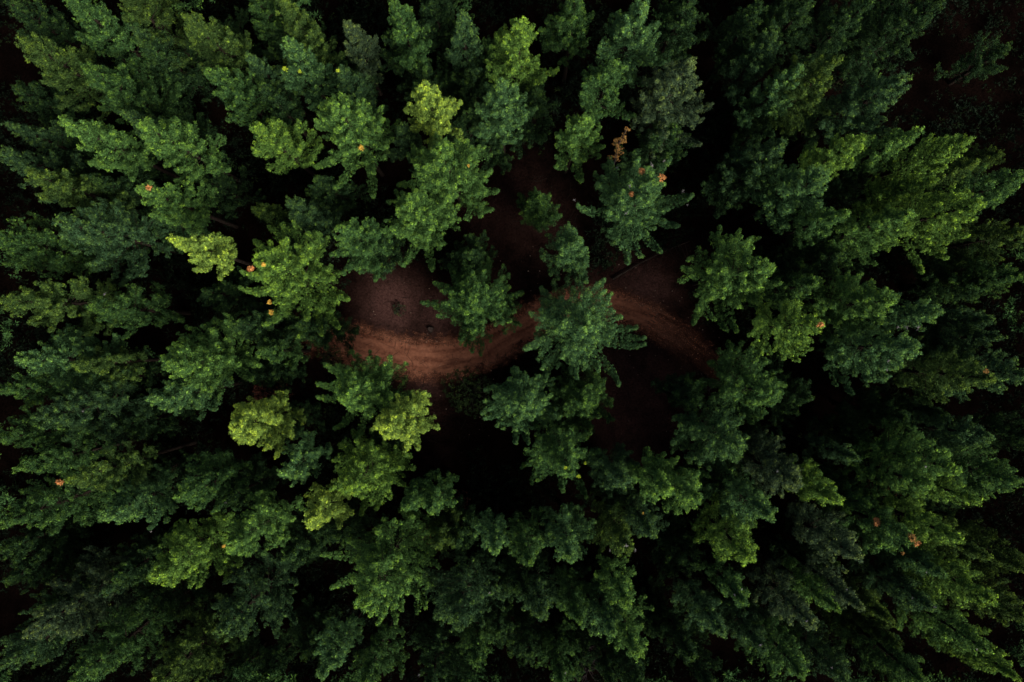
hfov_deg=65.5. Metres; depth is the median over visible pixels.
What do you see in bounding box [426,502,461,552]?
pine tree
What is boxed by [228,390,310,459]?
pine tree
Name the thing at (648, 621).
pine tree
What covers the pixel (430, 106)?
pine tree
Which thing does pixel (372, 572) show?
pine tree
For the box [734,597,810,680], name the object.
pine tree
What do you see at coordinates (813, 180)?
pine tree
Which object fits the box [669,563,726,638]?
pine tree
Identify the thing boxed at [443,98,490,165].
pine tree
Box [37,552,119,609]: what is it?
pine tree
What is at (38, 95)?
pine tree
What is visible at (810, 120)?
pine tree
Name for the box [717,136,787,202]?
pine tree
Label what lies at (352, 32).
pine tree
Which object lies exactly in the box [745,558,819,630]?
pine tree
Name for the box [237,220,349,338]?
pine tree
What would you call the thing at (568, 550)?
pine tree
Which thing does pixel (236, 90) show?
pine tree
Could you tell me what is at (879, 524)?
pine tree
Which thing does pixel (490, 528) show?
pine tree
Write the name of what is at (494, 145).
pine tree
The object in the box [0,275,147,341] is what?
pine tree
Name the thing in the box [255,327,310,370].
pine tree
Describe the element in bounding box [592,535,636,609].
pine tree
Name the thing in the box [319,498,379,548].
pine tree
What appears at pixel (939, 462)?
pine tree
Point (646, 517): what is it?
pine tree
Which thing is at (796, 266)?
pine tree
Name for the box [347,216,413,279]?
pine tree
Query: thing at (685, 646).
pine tree
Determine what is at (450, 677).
pine tree
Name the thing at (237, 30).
pine tree
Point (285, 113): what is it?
pine tree
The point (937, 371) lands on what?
pine tree
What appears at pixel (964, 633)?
pine tree
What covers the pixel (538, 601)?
pine tree
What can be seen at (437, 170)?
pine tree
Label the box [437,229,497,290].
pine tree
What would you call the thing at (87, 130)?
pine tree
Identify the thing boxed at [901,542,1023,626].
pine tree
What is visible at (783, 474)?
pine tree
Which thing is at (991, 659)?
pine tree
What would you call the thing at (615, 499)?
pine tree
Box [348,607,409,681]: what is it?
pine tree
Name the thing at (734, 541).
pine tree
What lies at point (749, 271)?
pine tree
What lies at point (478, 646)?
pine tree
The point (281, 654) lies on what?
pine tree
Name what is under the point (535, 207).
pine tree
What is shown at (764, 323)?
pine tree
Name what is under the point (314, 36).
pine tree
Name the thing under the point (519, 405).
pine tree
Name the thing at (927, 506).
pine tree
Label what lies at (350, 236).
pine tree
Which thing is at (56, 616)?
pine tree
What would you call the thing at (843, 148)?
pine tree
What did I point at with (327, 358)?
shrub
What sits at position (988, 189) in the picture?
pine tree
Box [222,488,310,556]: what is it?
pine tree
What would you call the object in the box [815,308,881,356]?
pine tree
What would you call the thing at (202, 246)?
pine tree
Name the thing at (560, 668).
pine tree
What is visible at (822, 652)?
pine tree
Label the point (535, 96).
pine tree
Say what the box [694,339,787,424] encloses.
pine tree
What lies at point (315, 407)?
pine tree
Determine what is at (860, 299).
pine tree
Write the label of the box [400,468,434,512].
pine tree
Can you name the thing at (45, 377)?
pine tree
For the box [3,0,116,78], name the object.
pine tree
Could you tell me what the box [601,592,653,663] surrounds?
pine tree
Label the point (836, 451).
pine tree
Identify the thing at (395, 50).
pine tree
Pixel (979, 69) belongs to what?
pine tree
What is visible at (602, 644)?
pine tree
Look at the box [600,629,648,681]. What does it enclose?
pine tree
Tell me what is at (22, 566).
pine tree
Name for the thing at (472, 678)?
surrounding forest
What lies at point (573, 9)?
pine tree
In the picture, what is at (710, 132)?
undergrowth
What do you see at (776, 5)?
pine tree
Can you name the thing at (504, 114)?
pine tree
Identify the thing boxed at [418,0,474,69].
pine tree
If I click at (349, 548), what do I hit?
pine tree
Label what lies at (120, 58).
pine tree
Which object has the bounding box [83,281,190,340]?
pine tree
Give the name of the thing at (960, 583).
pine tree
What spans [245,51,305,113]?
pine tree
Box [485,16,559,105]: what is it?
pine tree
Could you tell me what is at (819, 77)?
pine tree
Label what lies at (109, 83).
pine tree
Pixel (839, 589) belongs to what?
pine tree
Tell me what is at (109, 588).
pine tree
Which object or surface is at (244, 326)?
pine tree
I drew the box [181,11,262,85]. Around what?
pine tree
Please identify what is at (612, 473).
pine tree
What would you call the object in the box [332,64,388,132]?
pine tree
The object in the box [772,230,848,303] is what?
pine tree
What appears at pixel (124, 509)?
pine tree
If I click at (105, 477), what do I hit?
pine tree
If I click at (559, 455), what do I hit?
pine tree
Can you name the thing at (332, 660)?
pine tree
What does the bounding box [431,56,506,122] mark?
pine tree
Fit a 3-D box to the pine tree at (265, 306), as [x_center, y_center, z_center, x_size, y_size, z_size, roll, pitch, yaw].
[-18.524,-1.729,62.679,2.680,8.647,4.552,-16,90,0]
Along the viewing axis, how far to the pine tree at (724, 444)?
54.51 m
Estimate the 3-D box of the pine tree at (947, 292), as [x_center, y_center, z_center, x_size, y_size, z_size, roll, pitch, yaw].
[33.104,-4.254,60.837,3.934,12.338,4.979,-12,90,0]
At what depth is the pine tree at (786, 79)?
54.90 m
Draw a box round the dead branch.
[609,127,629,169]
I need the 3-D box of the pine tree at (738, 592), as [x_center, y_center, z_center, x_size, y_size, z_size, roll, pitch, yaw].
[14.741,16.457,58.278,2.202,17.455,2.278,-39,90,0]
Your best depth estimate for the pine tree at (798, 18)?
55.26 m
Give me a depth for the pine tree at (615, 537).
57.73 m
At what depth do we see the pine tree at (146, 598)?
59.98 m
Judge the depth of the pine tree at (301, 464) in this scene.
55.10 m
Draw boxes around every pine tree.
[0,120,93,165]
[0,145,105,204]
[0,212,124,279]
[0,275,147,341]
[0,362,94,407]
[0,406,110,447]
[0,457,133,535]
[0,503,92,563]
[0,517,90,595]
[0,572,126,673]
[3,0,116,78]
[11,76,90,138]
[11,427,142,474]
[14,32,135,121]
[14,323,135,390]
[21,545,135,641]
[24,166,148,226]
[25,245,122,277]
[29,364,153,450]
[34,349,108,392]
[34,461,101,534]
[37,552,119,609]
[49,123,121,179]
[51,197,182,287]
[55,440,196,492]
[57,114,193,185]
[58,152,136,222]
[62,0,184,94]
[68,588,189,681]
[71,345,172,388]
[78,61,181,137]
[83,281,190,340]
[87,169,166,214]
[96,345,167,400]
[97,463,202,532]
[99,209,158,261]
[99,542,179,597]
[110,138,185,188]
[111,48,183,110]
[111,524,201,586]
[114,398,197,441]
[116,109,203,162]
[117,0,209,69]
[117,73,159,114]
[122,553,221,627]
[126,23,202,90]
[129,442,190,496]
[133,179,237,235]
[135,115,245,184]
[136,31,214,106]
[141,98,219,160]
[145,362,242,420]
[146,202,215,258]
[146,509,255,588]
[150,593,238,681]
[159,312,261,397]
[166,232,264,280]
[173,448,270,513]
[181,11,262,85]
[194,150,266,218]
[195,5,263,85]
[196,265,268,333]
[203,64,292,141]
[211,546,302,641]
[221,452,288,512]
[221,633,281,681]
[222,62,275,103]
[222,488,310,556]
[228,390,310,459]
[229,303,296,348]
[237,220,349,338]
[238,356,307,397]
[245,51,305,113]
[248,0,305,63]
[249,116,322,176]
[250,202,294,238]
[252,294,294,340]
[255,17,337,82]
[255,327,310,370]
[257,81,313,142]
[258,619,302,681]
[259,398,325,443]
[273,205,325,258]
[275,0,345,81]
[277,430,337,486]
[280,35,342,116]
[281,503,334,569]
[285,195,349,242]
[288,303,359,356]
[289,593,344,666]
[297,50,380,97]
[301,478,353,530]
[305,174,370,212]
[312,92,400,198]
[312,609,365,680]
[315,349,416,440]
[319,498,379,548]
[320,503,440,625]
[329,217,397,282]
[329,429,416,515]
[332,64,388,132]
[343,19,383,95]
[343,513,435,582]
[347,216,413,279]
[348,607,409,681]
[361,413,404,459]
[370,389,439,453]
[378,187,461,271]
[379,26,434,92]
[385,122,426,178]
[387,0,431,76]
[396,132,499,225]
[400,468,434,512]
[403,55,459,101]
[403,79,463,164]
[406,616,470,681]
[413,544,512,632]
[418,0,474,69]
[420,249,523,356]
[421,468,459,514]
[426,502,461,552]
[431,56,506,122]
[431,494,481,554]
[433,642,485,681]
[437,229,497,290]
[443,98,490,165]
[444,9,483,84]
[453,605,494,671]
[455,34,514,105]
[470,565,529,649]
[471,496,509,555]
[473,120,513,174]
[474,76,538,154]
[475,533,549,614]
[480,366,561,445]
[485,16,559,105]
[494,592,566,667]
[502,505,554,566]
[508,69,560,158]
[514,554,559,621]
[515,186,562,232]
[520,399,602,498]
[522,267,646,386]
[534,606,581,681]
[537,0,594,83]
[539,222,589,283]
[539,500,596,564]
[542,615,594,681]
[547,362,615,434]
[552,554,597,624]
[553,112,605,183]
[571,622,625,681]
[572,156,694,264]
[575,468,642,513]
[578,56,636,126]
[580,562,624,638]
[585,442,640,496]
[589,499,635,556]
[591,0,666,94]
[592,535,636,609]
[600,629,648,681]
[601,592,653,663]
[605,491,669,538]
[613,119,692,176]
[621,446,676,503]
[625,56,713,158]
[626,575,671,638]
[647,0,709,72]
[649,593,697,663]
[650,372,707,413]
[650,455,710,515]
[651,506,711,577]
[667,614,722,681]
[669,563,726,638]
[670,394,750,473]
[670,454,743,502]
[678,225,782,333]
[690,492,758,566]
[693,546,750,608]
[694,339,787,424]
[697,458,777,527]
[700,153,765,218]
[701,0,768,86]
[703,573,769,655]
[709,25,782,113]
[714,564,759,628]
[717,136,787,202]
[722,63,805,140]
[726,406,777,483]
[729,109,773,158]
[733,0,815,79]
[734,429,803,498]
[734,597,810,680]
[738,296,824,362]
[739,0,796,42]
[739,159,832,235]
[743,348,814,435]
[744,243,812,303]
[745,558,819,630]
[749,52,844,136]
[752,260,824,317]
[753,543,841,613]
[754,206,850,248]
[763,133,869,196]
[764,532,865,612]
[764,599,854,681]
[767,498,864,563]
[768,504,840,575]
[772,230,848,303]
[774,100,825,144]
[777,431,861,465]
[778,268,900,342]
[779,453,845,505]
[786,0,875,73]
[786,68,914,155]
[794,448,857,489]
[798,153,872,224]
[805,225,878,274]
[807,464,871,514]
[809,321,922,395]
[812,588,904,650]
[813,482,921,554]
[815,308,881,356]
[818,0,906,68]
[821,204,917,265]
[825,290,943,334]
[826,572,894,624]
[827,602,930,681]
[832,0,946,85]
[833,516,948,578]
[835,125,925,175]
[837,133,976,193]
[840,24,899,85]
[841,439,936,504]
[843,544,940,613]
[848,171,938,215]
[849,418,962,488]
[854,335,1001,406]
[858,567,993,656]
[859,173,986,274]
[859,381,949,426]
[861,493,965,546]
[863,157,979,204]
[863,458,983,506]
[876,464,965,518]
[876,530,999,609]
[888,304,995,336]
[888,312,1007,353]
[888,410,996,455]
[890,338,979,390]
[891,512,994,560]
[899,601,1022,681]
[900,252,991,312]
[901,439,1023,503]
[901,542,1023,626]
[902,215,1023,286]
[902,252,1023,304]
[907,224,1010,270]
[913,341,1023,403]
[916,163,1023,223]
[931,501,1023,584]
[934,30,1012,84]
[947,144,1005,180]
[951,411,1023,455]
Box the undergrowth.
[0,0,1023,681]
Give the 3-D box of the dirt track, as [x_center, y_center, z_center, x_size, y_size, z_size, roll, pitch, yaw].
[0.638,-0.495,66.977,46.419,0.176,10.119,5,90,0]
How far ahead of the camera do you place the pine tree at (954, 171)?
53.51 m
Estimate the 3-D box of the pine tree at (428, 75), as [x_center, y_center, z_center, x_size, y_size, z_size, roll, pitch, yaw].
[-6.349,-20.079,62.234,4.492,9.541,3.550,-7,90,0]
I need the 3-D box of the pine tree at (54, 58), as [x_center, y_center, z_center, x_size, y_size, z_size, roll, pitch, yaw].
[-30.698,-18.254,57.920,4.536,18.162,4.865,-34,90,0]
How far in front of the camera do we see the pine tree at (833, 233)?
62.99 m
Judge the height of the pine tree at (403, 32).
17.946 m
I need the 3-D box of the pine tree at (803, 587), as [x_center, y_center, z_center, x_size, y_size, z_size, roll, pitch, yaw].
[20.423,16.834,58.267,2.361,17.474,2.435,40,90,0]
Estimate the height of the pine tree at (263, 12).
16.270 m
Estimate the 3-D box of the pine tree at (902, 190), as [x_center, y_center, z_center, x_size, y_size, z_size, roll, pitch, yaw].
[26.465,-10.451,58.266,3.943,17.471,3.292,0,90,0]
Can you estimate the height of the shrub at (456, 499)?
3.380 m
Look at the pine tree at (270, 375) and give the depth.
60.70 m
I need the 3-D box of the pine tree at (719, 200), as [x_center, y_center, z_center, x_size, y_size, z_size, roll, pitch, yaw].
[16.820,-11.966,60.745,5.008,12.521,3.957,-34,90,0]
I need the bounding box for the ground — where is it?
[0,0,1023,681]
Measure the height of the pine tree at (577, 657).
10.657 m
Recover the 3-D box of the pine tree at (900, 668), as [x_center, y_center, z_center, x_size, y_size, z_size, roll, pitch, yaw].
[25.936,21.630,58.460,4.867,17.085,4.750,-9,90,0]
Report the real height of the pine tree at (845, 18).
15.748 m
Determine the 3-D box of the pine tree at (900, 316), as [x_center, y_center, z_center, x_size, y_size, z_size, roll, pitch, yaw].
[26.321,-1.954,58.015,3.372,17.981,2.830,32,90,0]
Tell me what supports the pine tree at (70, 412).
on the ground
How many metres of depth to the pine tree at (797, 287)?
56.06 m
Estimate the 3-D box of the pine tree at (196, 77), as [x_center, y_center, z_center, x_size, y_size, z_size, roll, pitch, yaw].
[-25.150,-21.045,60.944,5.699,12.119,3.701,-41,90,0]
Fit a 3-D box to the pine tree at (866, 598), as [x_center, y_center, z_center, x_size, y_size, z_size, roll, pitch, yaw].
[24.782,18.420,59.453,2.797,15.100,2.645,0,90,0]
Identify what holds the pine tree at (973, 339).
on the ground
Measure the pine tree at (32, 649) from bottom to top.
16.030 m
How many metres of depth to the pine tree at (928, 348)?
59.00 m
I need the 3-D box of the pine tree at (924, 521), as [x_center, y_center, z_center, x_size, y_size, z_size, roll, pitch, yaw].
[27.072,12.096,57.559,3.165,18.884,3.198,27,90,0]
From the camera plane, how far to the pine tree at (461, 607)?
56.23 m
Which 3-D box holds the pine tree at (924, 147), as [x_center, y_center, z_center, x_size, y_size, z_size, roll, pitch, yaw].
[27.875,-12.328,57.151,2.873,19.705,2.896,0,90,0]
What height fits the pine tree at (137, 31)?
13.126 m
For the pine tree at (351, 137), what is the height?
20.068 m
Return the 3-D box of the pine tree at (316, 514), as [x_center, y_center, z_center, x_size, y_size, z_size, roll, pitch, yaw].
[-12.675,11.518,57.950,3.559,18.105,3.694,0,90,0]
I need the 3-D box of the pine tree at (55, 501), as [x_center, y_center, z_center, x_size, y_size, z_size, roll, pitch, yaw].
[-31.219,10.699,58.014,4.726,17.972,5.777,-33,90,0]
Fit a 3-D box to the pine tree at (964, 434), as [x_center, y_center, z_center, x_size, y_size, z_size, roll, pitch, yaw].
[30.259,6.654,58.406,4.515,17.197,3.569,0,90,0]
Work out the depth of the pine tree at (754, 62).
55.63 m
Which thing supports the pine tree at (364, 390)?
on the ground
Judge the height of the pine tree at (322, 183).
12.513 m
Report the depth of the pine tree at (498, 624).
59.31 m
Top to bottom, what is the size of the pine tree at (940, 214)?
20.345 m
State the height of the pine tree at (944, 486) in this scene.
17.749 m
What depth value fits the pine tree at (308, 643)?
61.92 m
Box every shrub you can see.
[253,380,293,401]
[315,344,342,365]
[393,302,405,315]
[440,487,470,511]
[441,366,500,419]
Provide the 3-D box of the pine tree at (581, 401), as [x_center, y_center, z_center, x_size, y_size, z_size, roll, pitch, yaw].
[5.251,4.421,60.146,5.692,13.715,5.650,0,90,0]
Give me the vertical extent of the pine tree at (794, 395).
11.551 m
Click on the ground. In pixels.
(636, 374)
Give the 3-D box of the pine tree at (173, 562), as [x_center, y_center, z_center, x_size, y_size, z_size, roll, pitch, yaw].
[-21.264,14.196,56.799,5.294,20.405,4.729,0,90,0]
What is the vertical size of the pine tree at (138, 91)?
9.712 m
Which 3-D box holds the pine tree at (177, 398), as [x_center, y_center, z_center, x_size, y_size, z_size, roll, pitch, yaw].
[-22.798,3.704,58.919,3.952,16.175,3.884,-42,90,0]
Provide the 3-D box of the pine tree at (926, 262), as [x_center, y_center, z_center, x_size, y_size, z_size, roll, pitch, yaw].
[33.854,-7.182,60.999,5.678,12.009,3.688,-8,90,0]
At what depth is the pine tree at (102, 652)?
55.32 m
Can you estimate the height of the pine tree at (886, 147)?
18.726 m
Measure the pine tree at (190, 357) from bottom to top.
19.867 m
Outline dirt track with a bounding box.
[309,288,690,380]
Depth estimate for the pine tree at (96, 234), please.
55.65 m
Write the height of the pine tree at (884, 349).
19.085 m
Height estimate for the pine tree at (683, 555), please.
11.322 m
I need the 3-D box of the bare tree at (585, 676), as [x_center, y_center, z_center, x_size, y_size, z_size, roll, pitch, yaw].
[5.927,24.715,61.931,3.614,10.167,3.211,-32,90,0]
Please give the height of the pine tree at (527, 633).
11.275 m
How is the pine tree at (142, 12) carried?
on the ground
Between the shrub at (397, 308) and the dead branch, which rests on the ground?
the shrub at (397, 308)
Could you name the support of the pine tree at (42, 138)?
on the ground
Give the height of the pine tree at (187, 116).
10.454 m
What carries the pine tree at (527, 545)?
on the ground
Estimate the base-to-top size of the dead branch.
5.976 m
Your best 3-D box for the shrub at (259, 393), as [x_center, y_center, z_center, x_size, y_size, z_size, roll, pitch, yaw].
[-19.446,4.452,63.759,3.218,6.489,2.716,15,90,0]
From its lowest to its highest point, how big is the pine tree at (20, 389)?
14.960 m
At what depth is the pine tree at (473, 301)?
58.56 m
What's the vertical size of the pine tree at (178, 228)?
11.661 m
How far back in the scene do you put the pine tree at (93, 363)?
56.22 m
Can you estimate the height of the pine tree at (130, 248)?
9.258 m
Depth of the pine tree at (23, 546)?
59.19 m
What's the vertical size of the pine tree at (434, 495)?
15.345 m
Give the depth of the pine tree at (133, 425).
61.11 m
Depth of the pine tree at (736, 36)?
56.55 m
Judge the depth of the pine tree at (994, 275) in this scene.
56.16 m
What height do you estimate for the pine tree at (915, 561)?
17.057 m
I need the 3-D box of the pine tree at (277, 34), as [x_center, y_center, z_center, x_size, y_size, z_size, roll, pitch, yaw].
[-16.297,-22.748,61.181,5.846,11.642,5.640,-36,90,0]
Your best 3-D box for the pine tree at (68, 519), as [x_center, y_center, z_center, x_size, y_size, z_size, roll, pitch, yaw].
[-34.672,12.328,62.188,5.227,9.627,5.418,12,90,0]
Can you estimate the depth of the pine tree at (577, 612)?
55.91 m
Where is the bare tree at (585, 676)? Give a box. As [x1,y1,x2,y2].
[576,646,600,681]
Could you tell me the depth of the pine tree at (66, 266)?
59.25 m
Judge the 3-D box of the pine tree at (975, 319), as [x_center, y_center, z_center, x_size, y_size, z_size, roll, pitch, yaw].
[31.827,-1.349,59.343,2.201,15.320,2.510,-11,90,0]
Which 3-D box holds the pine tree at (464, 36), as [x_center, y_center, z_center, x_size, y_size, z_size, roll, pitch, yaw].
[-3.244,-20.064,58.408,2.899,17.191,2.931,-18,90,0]
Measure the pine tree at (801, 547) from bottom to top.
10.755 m
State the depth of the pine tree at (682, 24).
57.36 m
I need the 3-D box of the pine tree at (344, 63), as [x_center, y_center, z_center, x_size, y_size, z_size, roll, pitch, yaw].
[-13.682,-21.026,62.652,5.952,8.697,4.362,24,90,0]
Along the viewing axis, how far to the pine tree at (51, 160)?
54.31 m
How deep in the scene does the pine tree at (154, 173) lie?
61.28 m
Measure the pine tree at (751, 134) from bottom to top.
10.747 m
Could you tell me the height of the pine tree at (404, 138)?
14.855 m
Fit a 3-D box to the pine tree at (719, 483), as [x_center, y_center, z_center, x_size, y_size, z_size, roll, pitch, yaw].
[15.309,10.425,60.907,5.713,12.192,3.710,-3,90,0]
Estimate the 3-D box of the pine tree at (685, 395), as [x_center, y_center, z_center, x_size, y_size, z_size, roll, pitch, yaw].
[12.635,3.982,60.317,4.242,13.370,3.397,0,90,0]
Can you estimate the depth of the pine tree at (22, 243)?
55.22 m
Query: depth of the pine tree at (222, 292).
61.50 m
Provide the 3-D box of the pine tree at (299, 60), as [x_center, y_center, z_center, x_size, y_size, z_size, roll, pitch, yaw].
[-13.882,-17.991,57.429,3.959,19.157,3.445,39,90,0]
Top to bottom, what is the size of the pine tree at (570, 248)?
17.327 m
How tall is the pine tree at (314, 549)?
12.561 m
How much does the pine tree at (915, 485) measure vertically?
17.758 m
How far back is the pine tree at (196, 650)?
55.98 m
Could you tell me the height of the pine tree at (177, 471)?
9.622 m
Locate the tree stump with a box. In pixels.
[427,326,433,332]
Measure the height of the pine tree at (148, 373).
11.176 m
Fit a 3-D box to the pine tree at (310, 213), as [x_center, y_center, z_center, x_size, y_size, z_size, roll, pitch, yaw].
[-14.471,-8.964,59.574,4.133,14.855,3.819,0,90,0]
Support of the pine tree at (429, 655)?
on the ground
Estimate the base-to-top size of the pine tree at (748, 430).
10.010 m
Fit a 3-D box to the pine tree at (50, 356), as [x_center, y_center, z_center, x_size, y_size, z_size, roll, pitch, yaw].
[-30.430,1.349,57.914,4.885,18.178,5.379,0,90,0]
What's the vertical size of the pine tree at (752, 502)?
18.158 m
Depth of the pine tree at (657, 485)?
54.06 m
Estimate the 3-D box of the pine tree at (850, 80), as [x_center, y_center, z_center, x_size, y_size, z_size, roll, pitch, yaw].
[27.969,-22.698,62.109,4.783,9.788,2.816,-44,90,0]
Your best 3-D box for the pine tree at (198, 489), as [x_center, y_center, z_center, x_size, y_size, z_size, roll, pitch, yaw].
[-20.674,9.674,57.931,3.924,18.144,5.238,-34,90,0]
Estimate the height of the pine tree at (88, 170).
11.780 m
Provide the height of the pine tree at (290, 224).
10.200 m
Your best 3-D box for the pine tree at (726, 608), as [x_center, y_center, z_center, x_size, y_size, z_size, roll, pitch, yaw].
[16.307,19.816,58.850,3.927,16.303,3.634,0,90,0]
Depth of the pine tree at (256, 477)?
60.53 m
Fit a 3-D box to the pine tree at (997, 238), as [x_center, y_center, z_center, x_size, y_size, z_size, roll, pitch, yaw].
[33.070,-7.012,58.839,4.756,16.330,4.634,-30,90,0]
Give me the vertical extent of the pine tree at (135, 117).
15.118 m
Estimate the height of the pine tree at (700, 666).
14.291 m
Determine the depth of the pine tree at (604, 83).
54.91 m
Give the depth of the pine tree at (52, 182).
53.76 m
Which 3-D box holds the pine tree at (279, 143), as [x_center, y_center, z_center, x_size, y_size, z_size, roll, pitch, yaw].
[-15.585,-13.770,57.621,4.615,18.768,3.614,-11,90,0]
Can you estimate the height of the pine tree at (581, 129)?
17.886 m
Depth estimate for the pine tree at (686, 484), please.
53.41 m
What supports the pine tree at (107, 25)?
on the ground
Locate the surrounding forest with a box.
[0,0,1023,681]
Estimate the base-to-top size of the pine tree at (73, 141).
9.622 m
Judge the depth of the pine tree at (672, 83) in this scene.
54.99 m
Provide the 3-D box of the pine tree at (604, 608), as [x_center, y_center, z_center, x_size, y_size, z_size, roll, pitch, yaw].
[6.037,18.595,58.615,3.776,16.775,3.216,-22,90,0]
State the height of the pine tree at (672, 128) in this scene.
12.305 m
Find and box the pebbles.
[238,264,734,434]
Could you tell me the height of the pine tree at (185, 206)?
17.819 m
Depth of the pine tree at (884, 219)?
54.77 m
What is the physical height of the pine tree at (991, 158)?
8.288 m
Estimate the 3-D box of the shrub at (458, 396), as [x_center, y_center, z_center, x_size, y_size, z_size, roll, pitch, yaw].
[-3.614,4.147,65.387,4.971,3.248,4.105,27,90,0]
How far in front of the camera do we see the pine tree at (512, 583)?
59.37 m
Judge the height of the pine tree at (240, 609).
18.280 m
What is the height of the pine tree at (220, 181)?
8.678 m
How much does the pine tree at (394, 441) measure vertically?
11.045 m
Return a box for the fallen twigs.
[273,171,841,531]
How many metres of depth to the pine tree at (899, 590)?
54.94 m
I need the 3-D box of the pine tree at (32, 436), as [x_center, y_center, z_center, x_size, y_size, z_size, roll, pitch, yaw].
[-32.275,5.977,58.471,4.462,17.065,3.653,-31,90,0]
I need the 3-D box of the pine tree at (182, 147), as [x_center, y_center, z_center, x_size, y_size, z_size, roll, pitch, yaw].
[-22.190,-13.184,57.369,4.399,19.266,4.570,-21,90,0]
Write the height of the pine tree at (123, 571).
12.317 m
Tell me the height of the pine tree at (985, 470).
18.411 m
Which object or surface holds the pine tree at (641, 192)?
on the ground
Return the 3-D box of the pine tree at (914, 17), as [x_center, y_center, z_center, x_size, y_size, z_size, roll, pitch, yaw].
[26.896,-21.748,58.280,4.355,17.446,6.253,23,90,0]
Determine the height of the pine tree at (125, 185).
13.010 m
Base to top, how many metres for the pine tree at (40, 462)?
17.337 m
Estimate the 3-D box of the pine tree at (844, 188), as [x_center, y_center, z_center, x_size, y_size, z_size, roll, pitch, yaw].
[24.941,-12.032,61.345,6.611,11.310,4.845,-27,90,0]
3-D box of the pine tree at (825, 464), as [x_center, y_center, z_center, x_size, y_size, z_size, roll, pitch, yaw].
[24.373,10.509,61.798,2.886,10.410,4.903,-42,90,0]
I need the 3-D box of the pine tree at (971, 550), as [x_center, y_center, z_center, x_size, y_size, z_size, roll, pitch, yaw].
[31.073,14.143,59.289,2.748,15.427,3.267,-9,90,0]
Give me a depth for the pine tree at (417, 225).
54.83 m
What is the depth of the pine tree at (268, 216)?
57.70 m
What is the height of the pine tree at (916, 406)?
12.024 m
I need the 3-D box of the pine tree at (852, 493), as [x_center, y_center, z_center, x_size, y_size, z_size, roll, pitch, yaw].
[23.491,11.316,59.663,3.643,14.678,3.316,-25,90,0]
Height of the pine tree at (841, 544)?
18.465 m
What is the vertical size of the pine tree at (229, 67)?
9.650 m
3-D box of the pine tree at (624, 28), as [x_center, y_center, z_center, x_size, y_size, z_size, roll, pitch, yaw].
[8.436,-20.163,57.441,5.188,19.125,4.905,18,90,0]
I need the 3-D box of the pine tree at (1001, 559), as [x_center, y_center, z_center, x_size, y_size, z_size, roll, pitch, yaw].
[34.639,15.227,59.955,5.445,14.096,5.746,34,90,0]
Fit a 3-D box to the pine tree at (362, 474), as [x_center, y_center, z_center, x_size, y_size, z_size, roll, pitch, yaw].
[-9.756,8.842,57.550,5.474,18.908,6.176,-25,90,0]
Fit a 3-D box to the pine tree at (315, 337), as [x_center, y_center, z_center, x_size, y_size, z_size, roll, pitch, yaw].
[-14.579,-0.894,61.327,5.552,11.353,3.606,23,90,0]
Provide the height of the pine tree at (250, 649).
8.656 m
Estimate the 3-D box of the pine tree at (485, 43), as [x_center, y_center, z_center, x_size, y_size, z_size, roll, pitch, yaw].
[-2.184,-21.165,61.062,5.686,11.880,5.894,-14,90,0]
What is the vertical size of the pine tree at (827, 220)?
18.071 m
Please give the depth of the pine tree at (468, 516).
59.97 m
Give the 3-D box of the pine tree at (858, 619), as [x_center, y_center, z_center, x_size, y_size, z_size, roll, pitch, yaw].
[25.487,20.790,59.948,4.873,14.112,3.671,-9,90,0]
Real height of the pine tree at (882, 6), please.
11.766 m
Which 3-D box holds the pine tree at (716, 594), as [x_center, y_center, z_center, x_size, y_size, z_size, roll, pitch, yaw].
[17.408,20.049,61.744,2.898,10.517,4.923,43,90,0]
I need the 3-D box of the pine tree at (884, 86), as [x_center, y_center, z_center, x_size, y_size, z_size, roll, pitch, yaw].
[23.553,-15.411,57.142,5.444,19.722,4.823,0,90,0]
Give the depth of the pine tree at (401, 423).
53.47 m
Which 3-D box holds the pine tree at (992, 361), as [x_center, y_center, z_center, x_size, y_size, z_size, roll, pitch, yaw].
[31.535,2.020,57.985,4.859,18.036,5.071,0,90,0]
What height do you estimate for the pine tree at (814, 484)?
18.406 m
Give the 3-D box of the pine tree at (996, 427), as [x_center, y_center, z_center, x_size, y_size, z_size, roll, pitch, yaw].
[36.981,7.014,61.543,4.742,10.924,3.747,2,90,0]

